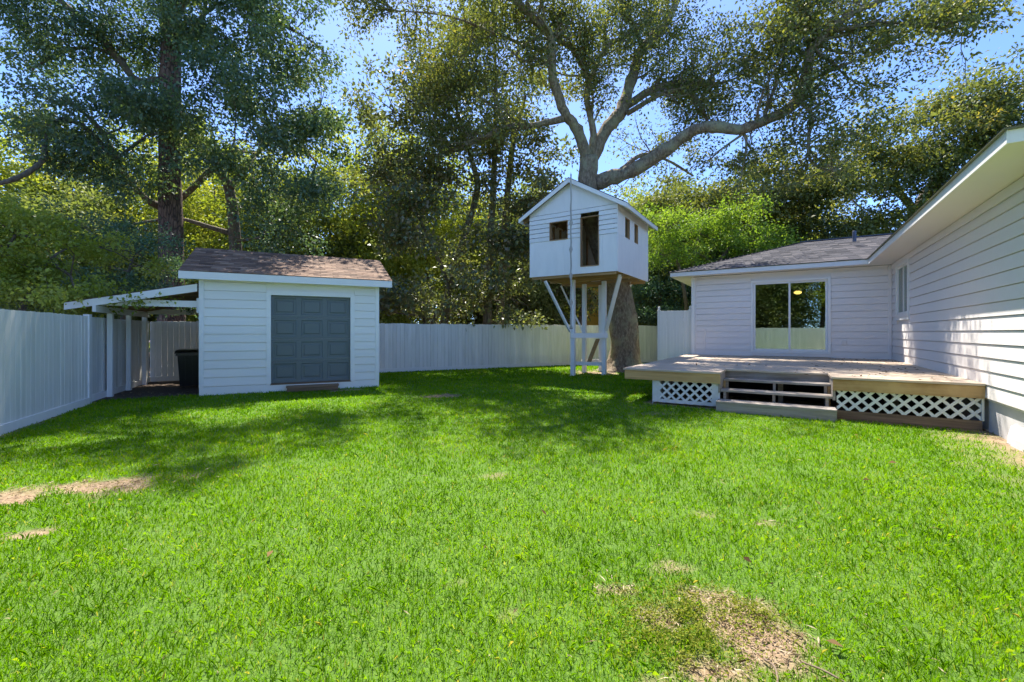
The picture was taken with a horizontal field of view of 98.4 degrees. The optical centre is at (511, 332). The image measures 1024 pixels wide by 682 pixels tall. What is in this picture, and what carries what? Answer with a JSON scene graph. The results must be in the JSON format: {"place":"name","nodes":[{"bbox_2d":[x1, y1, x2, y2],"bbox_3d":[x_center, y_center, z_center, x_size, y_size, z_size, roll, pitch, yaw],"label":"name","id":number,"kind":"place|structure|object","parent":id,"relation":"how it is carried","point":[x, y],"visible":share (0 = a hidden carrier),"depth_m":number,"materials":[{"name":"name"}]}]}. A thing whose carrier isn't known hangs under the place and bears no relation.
{"place":"outdoors","nodes":[
{"label":"outdoors","id":0,"kind":"place"},
{"bbox_2d":[0,334,1023,681],"bbox_3d":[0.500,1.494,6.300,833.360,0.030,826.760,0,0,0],"label":"lawn","id":1,"kind":"structure","parent":0,"point":[164,388],"depth_m":2.99,"materials":[{"name":"plant"}]},
{"bbox_2d":[0,99,136,309],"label":"broadleaf tree","id":2,"kind":"object","parent":1,"relation":"on","point":[6,170],"visible":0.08,"depth_m":22.09,"materials":[{"name":"green plant"}]},
{"bbox_2d":[0,309,150,435],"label":"board fence","id":3,"kind":"object","parent":1,"relation":"on","point":[43,366],"visible":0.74,"depth_m":7.88,"materials":[{"name":"paint"}]},
{"bbox_2d":[0,180,152,320],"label":"broadleaf tree","id":4,"kind":"object","parent":1,"relation":"on","point":[79,206],"visible":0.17,"depth_m":19.68,"materials":[{"name":"green plant"}]},
{"bbox_2d":[0,192,183,317],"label":"leafy shrub","id":5,"kind":"object","parent":1,"relation":"on","point":[29,272],"visible":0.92,"depth_m":10.02,"materials":[{"name":"green plant"}]},
{"bbox_2d":[3,174,185,336],"bbox_3d":[-23.245,-3.843,24.942,9.198,10.882,9.280,0,0,-40],"label":"broadleaf tree","id":6,"kind":"object","parent":1,"relation":"on","point":[56,191],"visible":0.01,"depth_m":22.91,"materials":[{"name":"green plant"}]},
{"bbox_2d":[17,192,198,320],"bbox_3d":[-11.572,-1.070,13.260,4.099,5.959,4.554,0,0,41],"label":"evergreen shrub","id":7,"kind":"object","parent":1,"relation":"on","point":[125,226],"visible":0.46,"depth_m":13.42,"materials":[{"name":"green plant"}]},
{"bbox_2d":[38,87,247,340],"bbox_3d":[-20.596,-6.318,27.064,11.314,15.836,11.649,0,0,33],"label":"broadleaf tree","id":8,"kind":"object","parent":1,"relation":"on","point":[147,142],"visible":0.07,"depth_m":24.71,"materials":[{"name":"green plant"}]},
{"bbox_2d":[0,0,364,255],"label":"evergreen oak","id":9,"kind":"object","parent":1,"relation":"on","point":[131,105],"visible":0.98,"depth_m":15.26,"materials":[{"name":"green plant"}]},
{"bbox_2d":[174,349,198,385],"bbox_3d":[-8.727,0.961,12.091,0.684,1.030,0.795,0,0,-26],"label":"trash bin","id":10,"kind":"object","parent":1,"relation":"on","point":[188,364],"visible":0.62,"depth_m":11.80,"materials":[{"name":"black plastic"}]},
{"bbox_2d":[157,0,218,321],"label":"pine tree","id":11,"kind":"object","parent":1,"relation":"on","point":[170,210],"visible":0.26,"depth_m":16.72,"materials":[{"name":"brown plant"}]},
{"bbox_2d":[112,149,286,321],"bbox_3d":[-15.887,-4.060,23.562,8.736,11.248,8.486,0,0,-11],"label":"broadleaf tree","id":12,"kind":"object","parent":1,"relation":"on","point":[203,203],"visible":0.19,"depth_m":22.20,"materials":[{"name":"green plant"}]},
{"bbox_2d":[64,247,391,403],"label":"garden shed","id":13,"kind":"structure","parent":1,"relation":"on","point":[273,322],"depth_m":11.26,"materials":[{"name":"white paint"}]},
{"bbox_2d":[271,295,349,382],"bbox_3d":[-5.239,0.164,11.572,1.874,2.218,0.057,0,0,-26],"label":"roll up door","id":14,"kind":"structure","parent":13,"relation":"in","point":[319,336],"depth_m":11.53,"materials":[{"name":"grey metal"}]},
{"bbox_2d":[142,134,322,315],"bbox_3d":[-18.391,-5.716,29.998,11.880,14.612,12.231,0,0,-16],"label":"broadleaf tree","id":15,"kind":"object","parent":1,"relation":"on","point":[220,184],"visible":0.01,"depth_m":27.74,"materials":[{"name":"green plant"}]},
{"bbox_2d":[212,172,375,258],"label":"broadleaf tree","id":16,"kind":"object","parent":1,"relation":"on","point":[335,237],"visible":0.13,"depth_m":23.82,"materials":[{"name":"green plant"}]},
{"bbox_2d":[286,383,338,391],"bbox_3d":[-5.107,1.406,11.334,1.230,0.140,0.250,0,0,-26],"label":"wooden step","id":17,"kind":"object","parent":1,"relation":"on","point":[310,387],"visible":1,"depth_m":11.22,"materials":[{"name":"grey wood"}]},
{"bbox_2d":[254,97,452,323],"bbox_3d":[-9.238,-5.928,26.079,11.649,15.042,11.314,0,0,0],"label":"broadleaf tree","id":18,"kind":"object","parent":1,"relation":"on","point":[355,223],"visible":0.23,"depth_m":24.11,"materials":[{"name":"green plant"}]},
{"bbox_2d":[338,229,436,323],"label":"broadleaf tree","id":19,"kind":"object","parent":1,"relation":"on","point":[400,284],"visible":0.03,"depth_m":29.39,"materials":[{"name":"green plant"}]},
{"bbox_2d":[150,321,683,381],"bbox_3d":[-0.161,0.578,18.943,24.380,1.896,0.195,0,0,-26],"label":"board fence","id":20,"kind":"object","parent":1,"relation":"on","point":[403,347],"visible":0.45,"depth_m":17.84,"materials":[{"name":"paint"}]},
{"bbox_2d":[338,135,496,336],"bbox_3d":[-5.422,-5.610,27.926,10.484,14.397,10.183,0,0,-9],"label":"broadleaf tree","id":21,"kind":"object","parent":1,"relation":"on","point":[407,258],"visible":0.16,"depth_m":26.51,"materials":[{"name":"green plant"}]},
{"bbox_2d":[325,0,582,366],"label":"magnolia tree","id":22,"kind":"object","parent":1,"relation":"on","point":[399,234],"visible":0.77,"depth_m":18.04,"materials":[{"name":"green plant"}]},
{"bbox_2d":[12,469,921,681],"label":"weeds","id":23,"kind":"object","parent":1,"relation":"on","point":[698,626],"visible":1,"depth_m":2.20,"materials":[{"name":"plant"}]},
{"bbox_2d":[419,189,523,323],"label":"broadleaf tree","id":24,"kind":"object","parent":1,"relation":"on","point":[479,320],"visible":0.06,"depth_m":31.22,"materials":[{"name":"green plant"}]},
{"bbox_2d":[54,357,946,646],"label":"fallen leaves","id":25,"kind":"object","parent":1,"relation":"on","point":[834,641],"visible":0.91,"depth_m":4.91,"materials":[{"name":"brown plant"}]},
{"bbox_2d":[0,392,1023,681],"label":"straw","id":26,"kind":"object","parent":1,"relation":"on","point":[734,670],"visible":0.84,"depth_m":2.25,"materials":[{"name":"beige plant"}]},
{"bbox_2d":[142,201,907,351],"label":"woods","id":27,"kind":"object","parent":1,"relation":"on","point":[470,301],"depth_m":38.93,"materials":[{"name":"green plant"}]},
{"bbox_2d":[472,178,597,333],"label":"broadleaf tree","id":28,"kind":"object","parent":1,"relation":"on","point":[541,296],"visible":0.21,"depth_m":25.27,"materials":[{"name":"green plant"}]},
{"bbox_2d":[492,264,598,327],"bbox_3d":[2.873,-1.488,26.061,8.762,6.503,5.207,0,0,-15],"label":"evergreen shrub","id":29,"kind":"object","parent":1,"relation":"on","point":[594,302],"visible":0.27,"depth_m":25.15,"materials":[{"name":"green plant"}]},
{"bbox_2d":[517,288,598,324],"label":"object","id":30,"kind":"structure","parent":1,"relation":"on","point":[594,320],"depth_m":30.99,"materials":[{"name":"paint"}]},
{"bbox_2d":[519,177,657,375],"bbox_3d":[2.826,-1.748,15.842,3.780,6.547,3.790,0,0,32],"label":"treehouse","id":31,"kind":"object","parent":1,"relation":"on","point":[623,246],"visible":0.91,"depth_m":14.82,"materials":[{"name":"paint"}]},
{"bbox_2d":[569,174,572,328],"bbox_3d":[1.879,-2.591,14.014,0.128,4.949,0.169,0,0,37],"label":"climbing rope","id":32,"kind":"object","parent":31,"relation":"hanging from","point":[570,274],"visible":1,"depth_m":13.98,"materials":[{"name":"beige fabric"}]},
{"bbox_2d":[588,174,652,306],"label":"broadleaf tree","id":33,"kind":"object","parent":1,"relation":"on","point":[632,193],"visible":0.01,"depth_m":32.20,"materials":[{"name":"green plant"}]},
{"bbox_2d":[598,170,738,325],"bbox_3d":[9.501,-4.068,27.037,9.198,11.343,9.280,0,0,14],"label":"broadleaf tree","id":34,"kind":"object","parent":1,"relation":"on","point":[649,302],"visible":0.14,"depth_m":24.66,"materials":[{"name":"green plant"}]},
{"bbox_2d":[657,306,690,360],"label":"gate panel","id":35,"kind":"structure","parent":1,"relation":"on","point":[673,338],"depth_m":16.14,"materials":[{"name":"paint"}]},
{"bbox_2d":[331,0,1023,372],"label":"live oak","id":36,"kind":"object","parent":1,"relation":"on","point":[813,24],"visible":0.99,"depth_m":14.32,"materials":[{"name":"green plant"}]},
{"bbox_2d":[631,248,731,327],"bbox_3d":[8.546,-1.433,24.243,6.417,6.783,5.682,0,0,0],"label":"evergreen shrub","id":37,"kind":"object","parent":1,"relation":"on","point":[646,313],"visible":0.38,"depth_m":23.39,"materials":[{"name":"green plant"}]},
{"bbox_2d":[655,186,764,300],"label":"broadleaf tree","id":38,"kind":"object","parent":1,"relation":"on","point":[692,238],"visible":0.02,"depth_m":26.59,"materials":[{"name":"green plant"}]},
{"bbox_2d":[635,190,806,309],"bbox_3d":[9.965,-2.515,20.807,10.690,7.921,5.035,0,0,-7],"label":"maple tree","id":39,"kind":"object","parent":1,"relation":"on","point":[700,228],"visible":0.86,"depth_m":20.25,"materials":[{"name":"green plant"}]},
{"bbox_2d":[685,175,818,260],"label":"broadleaf tree","id":40,"kind":"object","parent":1,"relation":"on","point":[752,223],"visible":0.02,"depth_m":24.55,"materials":[{"name":"green plant"}]},
{"bbox_2d":[763,657,778,681],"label":"tree root","id":41,"kind":"object","parent":1,"relation":"on","point":[773,665],"visible":0.99,"depth_m":1.93,"materials":[{"name":"beige wood"}]},
{"bbox_2d":[732,187,855,237],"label":"broadleaf tree","id":42,"kind":"object","parent":1,"relation":"on","point":[818,217],"depth_m":27.66,"materials":[{"name":"green plant"}]},
{"bbox_2d":[623,354,985,430],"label":"deck","id":43,"kind":"structure","parent":1,"relation":"on","point":[778,378],"depth_m":8.53,"materials":[{"name":"brown wood"}]},
{"bbox_2d":[802,661,844,681],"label":"tree root","id":44,"kind":"object","parent":1,"relation":"on","point":[827,672],"visible":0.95,"depth_m":1.91,"materials":[{"name":"beige wood"}]},
{"bbox_2d":[628,35,1023,247],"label":"oak tree","id":45,"kind":"object","parent":1,"relation":"on","point":[987,115],"visible":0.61,"depth_m":20.71,"materials":[{"name":"green plant"}]},
{"bbox_2d":[668,124,1023,450],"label":"house","id":46,"kind":"structure","parent":1,"relation":"on","point":[935,281],"depth_m":9.90,"materials":[{"name":"paint"}]},
{"bbox_2d":[750,277,830,356],"bbox_3d":[8.866,-0.485,14.123,2.177,2.462,0.170,0,0,32],"label":"sliding door","id":47,"kind":"structure","parent":46,"relation":"in","point":[764,352],"depth_m":14.07,"materials":[{"name":"white paint"}]},
{"bbox_2d":[787,283,818,293],"bbox_3d":[10.107,-1.601,15.617,1.011,0.485,1.011,0,0,-36],"label":"ceiling fan","id":48,"kind":"object","parent":46,"relation":"hanging from","point":[797,290],"visible":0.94,"depth_m":15.53,"materials":[{"name":"yellow glass"}]},
{"bbox_2d":[895,258,910,320],"bbox_3d":[10.238,-1.089,11.554,0.090,1.510,1.560,0,0,32],"label":"window","id":49,"kind":"structure","parent":46,"relation":"in","point":[902,291],"depth_m":11.68,"materials":[{"name":"white paint"}]},
{"bbox_2d":[0,0,1023,333],"label":"sky","id":50,"kind":"structure","parent":0,"point":[330,32],"materials":[{"name":"blue"}]}
]}

